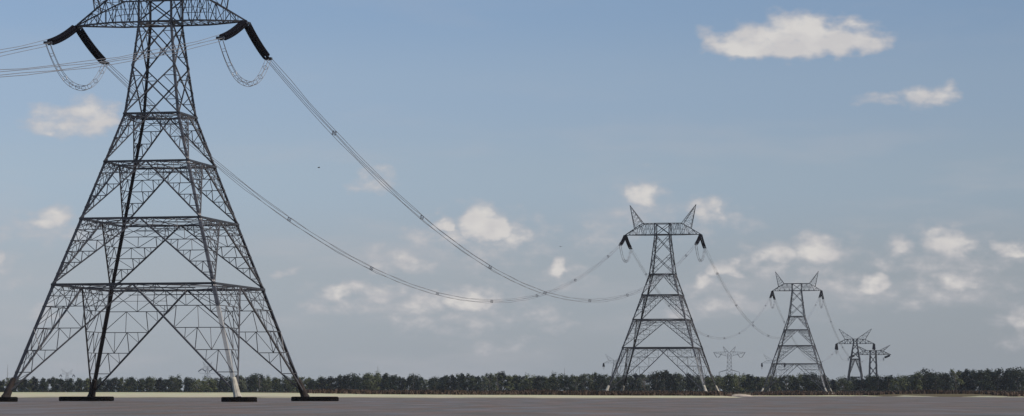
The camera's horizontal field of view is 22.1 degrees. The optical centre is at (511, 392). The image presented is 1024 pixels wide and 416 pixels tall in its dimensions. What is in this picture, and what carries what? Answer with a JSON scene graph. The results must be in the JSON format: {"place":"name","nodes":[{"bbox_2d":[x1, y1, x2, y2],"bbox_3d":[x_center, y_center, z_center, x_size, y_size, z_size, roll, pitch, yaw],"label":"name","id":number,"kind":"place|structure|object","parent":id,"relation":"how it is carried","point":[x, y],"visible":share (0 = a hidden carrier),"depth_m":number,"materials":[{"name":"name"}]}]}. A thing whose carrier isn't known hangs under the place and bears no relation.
{"place":"outdoors","nodes":[
{"label":"outdoors","id":0,"kind":"place"},
{"bbox_2d":[0,392,1021,397],"bbox_3d":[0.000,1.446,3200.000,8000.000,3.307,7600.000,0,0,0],"label":"ground","id":1,"kind":"structure","parent":0,"point":[151,394],"depth_m":605.97,"materials":[{"name":"soil"}]},
{"bbox_2d":[0,377,17,401],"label":"foundation pad","id":2,"kind":"object","parent":1,"relation":"on","point":[6,396],"visible":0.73,"depth_m":323.01,"materials":[{"name":"concrete"}]},
{"bbox_2d":[17,379,30,390],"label":"dark tree","id":3,"kind":"object","parent":1,"relation":"on","point":[25,384],"visible":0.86,"depth_m":1625.68,"materials":[{"name":"green plant"}]},
{"bbox_2d":[29,376,38,390],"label":"dark tree","id":4,"kind":"object","parent":1,"relation":"on","point":[35,385],"visible":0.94,"depth_m":1639.60,"materials":[{"name":"green plant"}]},
{"bbox_2d":[37,378,47,390],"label":"dark tree","id":5,"kind":"object","parent":1,"relation":"on","point":[43,387],"visible":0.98,"depth_m":1631.36,"materials":[{"name":"green plant"}]},
{"bbox_2d":[50,376,58,390],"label":"dark tree","id":6,"kind":"object","parent":1,"relation":"on","point":[53,383],"visible":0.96,"depth_m":1635.99,"materials":[{"name":"green plant"}]},
{"bbox_2d":[55,379,67,390],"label":"dark tree","id":7,"kind":"object","parent":1,"relation":"on","point":[62,386],"visible":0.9,"depth_m":1635.30,"materials":[{"name":"green plant"}]},
{"bbox_2d":[65,378,74,390],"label":"dark tree","id":8,"kind":"object","parent":1,"relation":"on","point":[69,385],"visible":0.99,"depth_m":1627.59,"materials":[{"name":"green plant"}]},
{"bbox_2d":[59,379,113,400],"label":"foundation pad","id":9,"kind":"object","parent":1,"relation":"on","point":[91,395],"visible":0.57,"depth_m":351.09,"materials":[{"name":"concrete"}]},
{"bbox_2d":[11,0,302,390],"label":"lattice pylon","id":10,"kind":"object","parent":9,"relation":"on","point":[144,115],"visible":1,"depth_m":333.56,"materials":[{"name":"metal"}]},
{"bbox_2d":[0,39,47,56],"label":"power line","id":11,"kind":"object","parent":10,"relation":"attached to","point":[23,47],"visible":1,"depth_m":318.98,"materials":[{"name":"metal"}]},
{"bbox_2d":[0,34,221,76],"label":"power line","id":12,"kind":"object","parent":10,"relation":"attached to","point":[161,49],"visible":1,"depth_m":282.50,"materials":[{"name":"metal"}]},
{"bbox_2d":[103,63,619,302],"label":"power line","id":13,"kind":"object","parent":10,"relation":"attached to","point":[484,300],"visible":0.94,"depth_m":448.93,"materials":[{"name":"metal"}]},
{"bbox_2d":[266,59,694,302],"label":"power line","id":14,"kind":"object","parent":10,"relation":"attached to","point":[335,132],"visible":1,"depth_m":419.27,"materials":[{"name":"metal"}]},
{"bbox_2d":[108,377,120,390],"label":"dark tree","id":15,"kind":"object","parent":1,"relation":"on","point":[114,383],"visible":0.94,"depth_m":1639.99,"materials":[{"name":"green plant"}]},
{"bbox_2d":[125,376,137,391],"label":"dark tree","id":16,"kind":"object","parent":1,"relation":"on","point":[133,383],"visible":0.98,"depth_m":1629.07,"materials":[{"name":"green plant"}]},
{"bbox_2d":[144,377,153,390],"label":"olive tree","id":17,"kind":"object","parent":1,"relation":"on","point":[147,386],"visible":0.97,"depth_m":1617.54,"materials":[{"name":"green plant"}]},
{"bbox_2d":[155,377,164,390],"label":"dark tree","id":18,"kind":"object","parent":1,"relation":"on","point":[158,387],"visible":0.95,"depth_m":1627.91,"materials":[{"name":"green plant"}]},
{"bbox_2d":[165,373,183,390],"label":"olive tree","id":19,"kind":"object","parent":1,"relation":"on","point":[172,381],"visible":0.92,"depth_m":1618.19,"materials":[{"name":"plant"}]},
{"bbox_2d":[182,376,193,391],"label":"grey green tree","id":20,"kind":"object","parent":1,"relation":"on","point":[188,384],"visible":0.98,"depth_m":1606.20,"materials":[{"name":"green plant"}]},
{"bbox_2d":[191,379,201,390],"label":"olive tree","id":21,"kind":"object","parent":1,"relation":"on","point":[197,384],"visible":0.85,"depth_m":1627.18,"materials":[{"name":"green plant"}]},
{"bbox_2d":[200,375,217,391],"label":"olive tree","id":22,"kind":"object","parent":1,"relation":"on","point":[207,385],"visible":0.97,"depth_m":1600.00,"materials":[{"name":"green plant"}]},
{"bbox_2d":[220,378,231,390],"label":"grey green tree","id":23,"kind":"object","parent":1,"relation":"on","point":[225,387],"visible":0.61,"depth_m":1602.85,"materials":[{"name":"green plant"}]},
{"bbox_2d":[221,377,256,401],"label":"foundation pad","id":24,"kind":"object","parent":1,"relation":"on","point":[237,397],"visible":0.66,"depth_m":316.55,"materials":[{"name":"concrete"}]},
{"bbox_2d":[239,375,246,390],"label":"grey green tree","id":25,"kind":"object","parent":1,"relation":"on","point":[243,386],"visible":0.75,"depth_m":1607.34,"materials":[{"name":"green plant"}]},
{"bbox_2d":[246,375,255,390],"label":"dark tree","id":26,"kind":"object","parent":1,"relation":"on","point":[248,381],"visible":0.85,"depth_m":1599.52,"materials":[{"name":"green plant"}]},
{"bbox_2d":[252,374,263,390],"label":"olive tree","id":27,"kind":"object","parent":1,"relation":"on","point":[257,384],"visible":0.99,"depth_m":1585.60,"materials":[{"name":"green plant"}]},
{"bbox_2d":[260,377,274,391],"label":"olive tree","id":28,"kind":"object","parent":1,"relation":"on","point":[268,384],"visible":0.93,"depth_m":1591.12,"materials":[{"name":"green plant"}]},
{"bbox_2d":[277,374,294,391],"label":"olive tree","id":29,"kind":"object","parent":1,"relation":"on","point":[286,385],"visible":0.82,"depth_m":1583.74,"materials":[{"name":"green plant"}]},
{"bbox_2d":[291,378,338,400],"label":"foundation pad","id":30,"kind":"object","parent":1,"relation":"on","point":[304,395],"visible":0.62,"depth_m":345.31,"materials":[{"name":"concrete"}]},
{"bbox_2d":[314,377,326,388],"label":"dark tree","id":31,"kind":"object","parent":1,"relation":"on","point":[322,385],"visible":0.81,"depth_m":1587.03,"materials":[{"name":"green plant"}]},
{"bbox_2d":[325,376,335,388],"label":"dark tree","id":32,"kind":"object","parent":1,"relation":"on","point":[330,381],"visible":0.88,"depth_m":1571.88,"materials":[{"name":"green plant"}]},
{"bbox_2d":[333,378,343,388],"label":"dark tree","id":33,"kind":"object","parent":1,"relation":"on","point":[339,384],"visible":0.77,"depth_m":1567.65,"materials":[{"name":"green plant"}]},
{"bbox_2d":[342,374,354,389],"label":"dark tree","id":34,"kind":"object","parent":1,"relation":"on","point":[346,379],"visible":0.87,"depth_m":1574.69,"materials":[{"name":"green plant"}]},
{"bbox_2d":[347,376,365,389],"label":"dark tree","id":35,"kind":"object","parent":1,"relation":"on","point":[353,384],"visible":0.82,"depth_m":1569.60,"materials":[{"name":"green plant"}]},
{"bbox_2d":[364,371,381,390],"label":"olive tree","id":36,"kind":"object","parent":1,"relation":"on","point":[374,379],"visible":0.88,"depth_m":1571.78,"materials":[{"name":"green plant"}]},
{"bbox_2d":[380,373,391,389],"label":"dark tree","id":37,"kind":"object","parent":1,"relation":"on","point":[384,383],"visible":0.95,"depth_m":1557.49,"materials":[{"name":"green plant"}]},
{"bbox_2d":[388,374,400,389],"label":"dark tree","id":38,"kind":"object","parent":1,"relation":"on","point":[393,384],"visible":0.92,"depth_m":1571.15,"materials":[{"name":"green plant"}]},
{"bbox_2d":[396,377,408,389],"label":"dark tree","id":39,"kind":"object","parent":1,"relation":"on","point":[402,382],"visible":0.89,"depth_m":1559.93,"materials":[{"name":"green plant"}]},
{"bbox_2d":[406,373,421,389],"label":"dark tree","id":40,"kind":"object","parent":1,"relation":"on","point":[415,382],"visible":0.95,"depth_m":1556.89,"materials":[{"name":"green plant"}]},
{"bbox_2d":[428,376,440,389],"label":"dark tree","id":41,"kind":"object","parent":1,"relation":"on","point":[432,381],"visible":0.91,"depth_m":1560.91,"materials":[{"name":"green plant"}]},
{"bbox_2d":[436,375,450,389],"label":"dark tree","id":42,"kind":"object","parent":1,"relation":"on","point":[444,381],"visible":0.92,"depth_m":1551.84,"materials":[{"name":"green plant"}]},
{"bbox_2d":[449,374,457,390],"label":"dark tree","id":43,"kind":"object","parent":1,"relation":"on","point":[454,385],"visible":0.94,"depth_m":1549.39,"materials":[{"name":"green plant"}]},
{"bbox_2d":[458,373,467,390],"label":"dark tree","id":44,"kind":"object","parent":1,"relation":"on","point":[462,377],"visible":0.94,"depth_m":1532.28,"materials":[{"name":"green plant"}]},
{"bbox_2d":[468,377,477,390],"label":"olive tree","id":45,"kind":"object","parent":1,"relation":"on","point":[472,384],"visible":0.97,"depth_m":1531.58,"materials":[{"name":"green plant"}]},
{"bbox_2d":[475,375,490,390],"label":"grey green tree","id":46,"kind":"object","parent":1,"relation":"on","point":[481,382],"visible":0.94,"depth_m":1530.47,"materials":[{"name":"green plant"}]},
{"bbox_2d":[491,373,504,390],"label":"tree","id":47,"kind":"object","parent":1,"relation":"on","point":[497,381],"visible":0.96,"depth_m":1523.77,"materials":[{"name":"green plant"}]},
{"bbox_2d":[495,371,507,390],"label":"dark tree","id":48,"kind":"object","parent":1,"relation":"on","point":[503,374],"visible":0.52,"depth_m":1570.73,"materials":[{"name":"green plant"}]},
{"bbox_2d":[503,375,514,390],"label":"olive tree","id":49,"kind":"object","parent":1,"relation":"on","point":[508,384],"visible":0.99,"depth_m":1523.13,"materials":[{"name":"green plant"}]},
{"bbox_2d":[0,368,1020,391],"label":"wood","id":50,"kind":"object","parent":1,"relation":"on","point":[335,378],"visible":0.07,"depth_m":1643.68,"materials":[{"name":"green plant"}]},
{"bbox_2d":[0,389,1023,392],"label":"undergrowth","id":51,"kind":"object","parent":1,"relation":"on","point":[178,390],"visible":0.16,"depth_m":1564.23,"materials":[{"name":"green plant"}]},
{"bbox_2d":[2,388,1023,396],"bbox_3d":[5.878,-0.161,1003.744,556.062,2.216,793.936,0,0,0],"label":"dry scrub","id":52,"kind":"object","parent":1,"relation":"on","point":[1010,393],"visible":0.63,"depth_m":649.90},
{"bbox_2d":[511,375,524,390],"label":"dark tree","id":53,"kind":"object","parent":1,"relation":"on","point":[517,381],"visible":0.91,"depth_m":1540.00,"materials":[{"name":"green plant"}]},
{"bbox_2d":[517,372,535,389],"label":"olive tree","id":54,"kind":"object","parent":1,"relation":"on","point":[527,381],"visible":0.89,"depth_m":1530.42,"materials":[{"name":"green plant"}]},
{"bbox_2d":[532,375,543,389],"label":"dark tree","id":55,"kind":"object","parent":1,"relation":"on","point":[536,383],"visible":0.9,"depth_m":1520.82,"materials":[{"name":"green plant"}]},
{"bbox_2d":[545,372,565,390],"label":"olive tree","id":56,"kind":"object","parent":1,"relation":"on","point":[557,386],"visible":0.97,"depth_m":1511.86,"materials":[{"name":"green plant"}]},
{"bbox_2d":[561,376,572,390],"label":"dark tree","id":57,"kind":"object","parent":1,"relation":"on","point":[566,383],"visible":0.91,"depth_m":1507.18,"materials":[{"name":"green plant"}]},
{"bbox_2d":[569,376,581,390],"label":"olive tree","id":58,"kind":"object","parent":1,"relation":"on","point":[575,384],"visible":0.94,"depth_m":1503.75,"materials":[{"name":"green plant"}]},
{"bbox_2d":[577,373,592,389],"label":"grey green tree","id":59,"kind":"object","parent":1,"relation":"on","point":[589,384],"visible":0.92,"depth_m":1505.10,"materials":[{"name":"green plant"}]},
{"bbox_2d":[592,374,608,390],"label":"dark tree","id":60,"kind":"object","parent":1,"relation":"on","point":[598,382],"visible":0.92,"depth_m":1501.50,"materials":[{"name":"green plant"}]},
{"bbox_2d":[611,375,626,390],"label":"olive tree","id":61,"kind":"object","parent":1,"relation":"on","point":[617,388],"visible":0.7,"depth_m":1514.67,"materials":[{"name":"green plant"}]},
{"bbox_2d":[619,374,633,390],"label":"olive tree","id":62,"kind":"object","parent":1,"relation":"on","point":[628,381],"visible":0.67,"depth_m":1513.32,"materials":[{"name":"green plant"}]},
{"bbox_2d":[631,373,641,390],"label":"dark tree","id":63,"kind":"object","parent":1,"relation":"on","point":[636,383],"visible":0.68,"depth_m":1507.89,"materials":[{"name":"green plant"}]},
{"bbox_2d":[635,374,649,390],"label":"grey green tree","id":64,"kind":"object","parent":1,"relation":"on","point":[645,378],"visible":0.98,"depth_m":1487.29,"materials":[{"name":"green plant"}]},
{"bbox_2d":[647,370,664,390],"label":"dark tree","id":65,"kind":"object","parent":1,"relation":"on","point":[656,383],"visible":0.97,"depth_m":1500.13,"materials":[{"name":"green plant"}]},
{"bbox_2d":[657,370,673,389],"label":"dark tree","id":66,"kind":"object","parent":1,"relation":"on","point":[666,375],"visible":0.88,"depth_m":1506.32,"materials":[{"name":"green plant"}]},
{"bbox_2d":[665,374,676,390],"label":"dark tree","id":67,"kind":"object","parent":1,"relation":"on","point":[672,378],"visible":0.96,"depth_m":1483.05,"materials":[{"name":"green plant"}]},
{"bbox_2d":[673,374,686,390],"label":"grey green tree","id":68,"kind":"object","parent":1,"relation":"on","point":[678,378],"visible":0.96,"depth_m":1481.38,"materials":[{"name":"green plant"}]},
{"bbox_2d":[684,373,694,390],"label":"dark tree","id":69,"kind":"object","parent":1,"relation":"on","point":[690,383],"visible":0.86,"depth_m":1495.52,"materials":[{"name":"green plant"}]},
{"bbox_2d":[693,376,702,389],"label":"grey green tree","id":70,"kind":"object","parent":1,"relation":"on","point":[697,380],"visible":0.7,"depth_m":1495.97,"materials":[{"name":"green plant"}]},
{"bbox_2d":[712,377,726,390],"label":"olive tree","id":71,"kind":"object","parent":1,"relation":"on","point":[718,381],"visible":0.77,"depth_m":1472.85,"materials":[{"name":"green plant"}]},
{"bbox_2d":[723,373,734,390],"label":"olive tree","id":72,"kind":"object","parent":1,"relation":"on","point":[730,383],"visible":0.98,"depth_m":1462.04,"materials":[{"name":"green plant"}]},
{"bbox_2d":[713,347,744,377],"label":"two tier pylon","id":73,"kind":"object","parent":1,"relation":"on","point":[730,361],"visible":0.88,"depth_m":2748.64,"materials":[{"name":"metal"}]},
{"bbox_2d":[731,373,748,391],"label":"olive tree","id":74,"kind":"object","parent":1,"relation":"on","point":[740,379],"visible":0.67,"depth_m":1484.76,"materials":[{"name":"green plant"}]},
{"bbox_2d":[739,374,756,390],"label":"dark tree","id":75,"kind":"object","parent":1,"relation":"on","point":[749,379],"visible":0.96,"depth_m":1468.14,"materials":[{"name":"green plant"}]},
{"bbox_2d":[756,376,772,390],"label":"olive tree","id":76,"kind":"object","parent":1,"relation":"on","point":[762,380],"visible":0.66,"depth_m":1468.64,"materials":[{"name":"green plant"}]},
{"bbox_2d":[779,375,792,390],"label":"grey green tree","id":77,"kind":"object","parent":1,"relation":"on","point":[784,387],"visible":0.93,"depth_m":1469.00,"materials":[{"name":"green plant"}]},
{"bbox_2d":[790,377,798,390],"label":"dark tree","id":78,"kind":"object","parent":1,"relation":"on","point":[795,383],"visible":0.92,"depth_m":1453.38,"materials":[{"name":"green plant"}]},
{"bbox_2d":[797,373,811,390],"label":"dark tree","id":79,"kind":"object","parent":1,"relation":"on","point":[805,378],"visible":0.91,"depth_m":1446.53,"materials":[{"name":"green plant"}]},
{"bbox_2d":[807,372,819,390],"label":"dark tree","id":80,"kind":"object","parent":1,"relation":"on","point":[813,385],"visible":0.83,"depth_m":1446.65,"materials":[{"name":"green plant"}]},
{"bbox_2d":[836,376,853,390],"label":"olive tree","id":81,"kind":"object","parent":1,"relation":"on","point":[842,381],"visible":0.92,"depth_m":1443.50,"materials":[{"name":"green plant"}]},
{"bbox_2d":[835,329,875,380],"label":"short pylon","id":82,"kind":"object","parent":1,"relation":"on","point":[852,361],"visible":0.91,"depth_m":1641.11,"materials":[{"name":"metal"}]},
{"bbox_2d":[855,379,869,390],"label":"dark tree","id":83,"kind":"object","parent":1,"relation":"on","point":[860,386],"visible":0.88,"depth_m":1442.69,"materials":[{"name":"green plant"}]},
{"bbox_2d":[848,345,890,376],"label":"short pylon","id":84,"kind":"object","parent":1,"relation":"on","point":[875,357],"visible":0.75,"depth_m":1797.88,"materials":[{"name":"metal"}]},
{"bbox_2d":[864,374,876,390],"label":"dark tree","id":85,"kind":"object","parent":1,"relation":"on","point":[868,382],"visible":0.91,"depth_m":1442.77,"materials":[{"name":"green plant"}]},
{"bbox_2d":[870,375,886,390],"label":"dark tree","id":86,"kind":"object","parent":1,"relation":"on","point":[874,384],"visible":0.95,"depth_m":1433.20,"materials":[{"name":"green plant"}]},
{"bbox_2d":[880,376,896,390],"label":"dark tree","id":87,"kind":"object","parent":1,"relation":"on","point":[887,380],"visible":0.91,"depth_m":1428.74,"materials":[{"name":"green plant"}]},
{"bbox_2d":[888,374,910,390],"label":"olive tree","id":88,"kind":"object","parent":1,"relation":"on","point":[898,381],"visible":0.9,"depth_m":1416.73,"materials":[{"name":"green plant"}]},
{"bbox_2d":[909,372,924,389],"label":"olive tree","id":89,"kind":"object","parent":1,"relation":"on","point":[917,376],"visible":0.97,"depth_m":1416.54,"materials":[{"name":"green plant"}]},
{"bbox_2d":[920,368,934,389],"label":"dark tree","id":90,"kind":"object","parent":1,"relation":"on","point":[924,372],"visible":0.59,"depth_m":1436.30,"materials":[{"name":"green plant"}]},
{"bbox_2d":[925,371,944,389],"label":"dark tree","id":91,"kind":"object","parent":1,"relation":"on","point":[933,386],"visible":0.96,"depth_m":1419.06,"materials":[{"name":"green plant"}]},
{"bbox_2d":[937,372,952,389],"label":"dark tree","id":92,"kind":"object","parent":1,"relation":"on","point":[946,382],"visible":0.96,"depth_m":1424.43,"materials":[{"name":"green plant"}]},
{"bbox_2d":[949,369,964,390],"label":"olive tree","id":93,"kind":"object","parent":1,"relation":"on","point":[956,378],"visible":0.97,"depth_m":1427.52,"materials":[{"name":"green plant"}]},
{"bbox_2d":[957,369,972,390],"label":"dark tree","id":94,"kind":"object","parent":1,"relation":"on","point":[966,385],"visible":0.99,"depth_m":1429.97,"materials":[{"name":"green plant"}]},
{"bbox_2d":[967,369,980,390],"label":"dark tree","id":95,"kind":"object","parent":1,"relation":"on","point":[973,380],"visible":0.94,"depth_m":1431.68,"materials":[{"name":"green plant"}]},
{"bbox_2d":[973,370,990,389],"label":"dark tree","id":96,"kind":"object","parent":1,"relation":"on","point":[982,384],"visible":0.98,"depth_m":1424.01,"materials":[{"name":"green plant"}]},
{"bbox_2d":[982,368,994,390],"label":"dark tree","id":97,"kind":"object","parent":1,"relation":"on","point":[991,378],"visible":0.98,"depth_m":1428.21,"materials":[{"name":"green plant"}]},
{"bbox_2d":[990,367,1006,390],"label":"dark tree","id":98,"kind":"object","parent":1,"relation":"on","point":[997,378],"visible":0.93,"depth_m":1429.75,"materials":[{"name":"green plant"}]},
{"bbox_2d":[1000,368,1019,390],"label":"dark tree","id":99,"kind":"object","parent":1,"relation":"on","point":[1005,377],"visible":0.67,"depth_m":1430.24,"materials":[{"name":"green plant"}]},
{"bbox_2d":[1006,366,1023,390],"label":"dark tree","id":100,"kind":"object","parent":1,"relation":"on","point":[1014,385],"visible":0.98,"depth_m":1416.20,"materials":[{"name":"green plant"}]},
{"bbox_2d":[0,396,1023,415],"bbox_3d":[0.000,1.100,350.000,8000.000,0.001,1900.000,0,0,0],"label":"ground","id":101,"kind":"structure","parent":0,"point":[856,406],"depth_m":196.64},
{"bbox_2d":[0,0,1023,391],"label":"sky","id":102,"kind":"structure","parent":0,"point":[874,147],"materials":[{"name":"blue"}]},
{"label":"foundation pad","id":103,"kind":"object","parent":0,"visible":0},
{"bbox_2d":[609,205,716,390],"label":"lattice pylon","id":104,"kind":"object","parent":103,"relation":"on","point":[651,276],"visible":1,"depth_m":777.88,"materials":[{"name":"metal"}]},
{"bbox_2d":[630,249,769,338],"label":"power line","id":105,"kind":"object","parent":104,"relation":"attached to","point":[669,305],"visible":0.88,"depth_m":943.06,"materials":[{"name":"metal"}]},
{"bbox_2d":[705,248,817,338],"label":"power line","id":106,"kind":"object","parent":104,"relation":"attached to","point":[743,313],"visible":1,"depth_m":903.14,"materials":[{"name":"metal"}]},
{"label":"foundation pad","id":107,"kind":"object","parent":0,"visible":0},
{"bbox_2d":[763,271,830,390],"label":"lattice pylon","id":108,"kind":"object","parent":107,"relation":"on","point":[780,347],"visible":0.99,"depth_m":1204.33,"materials":[{"name":"metal"}]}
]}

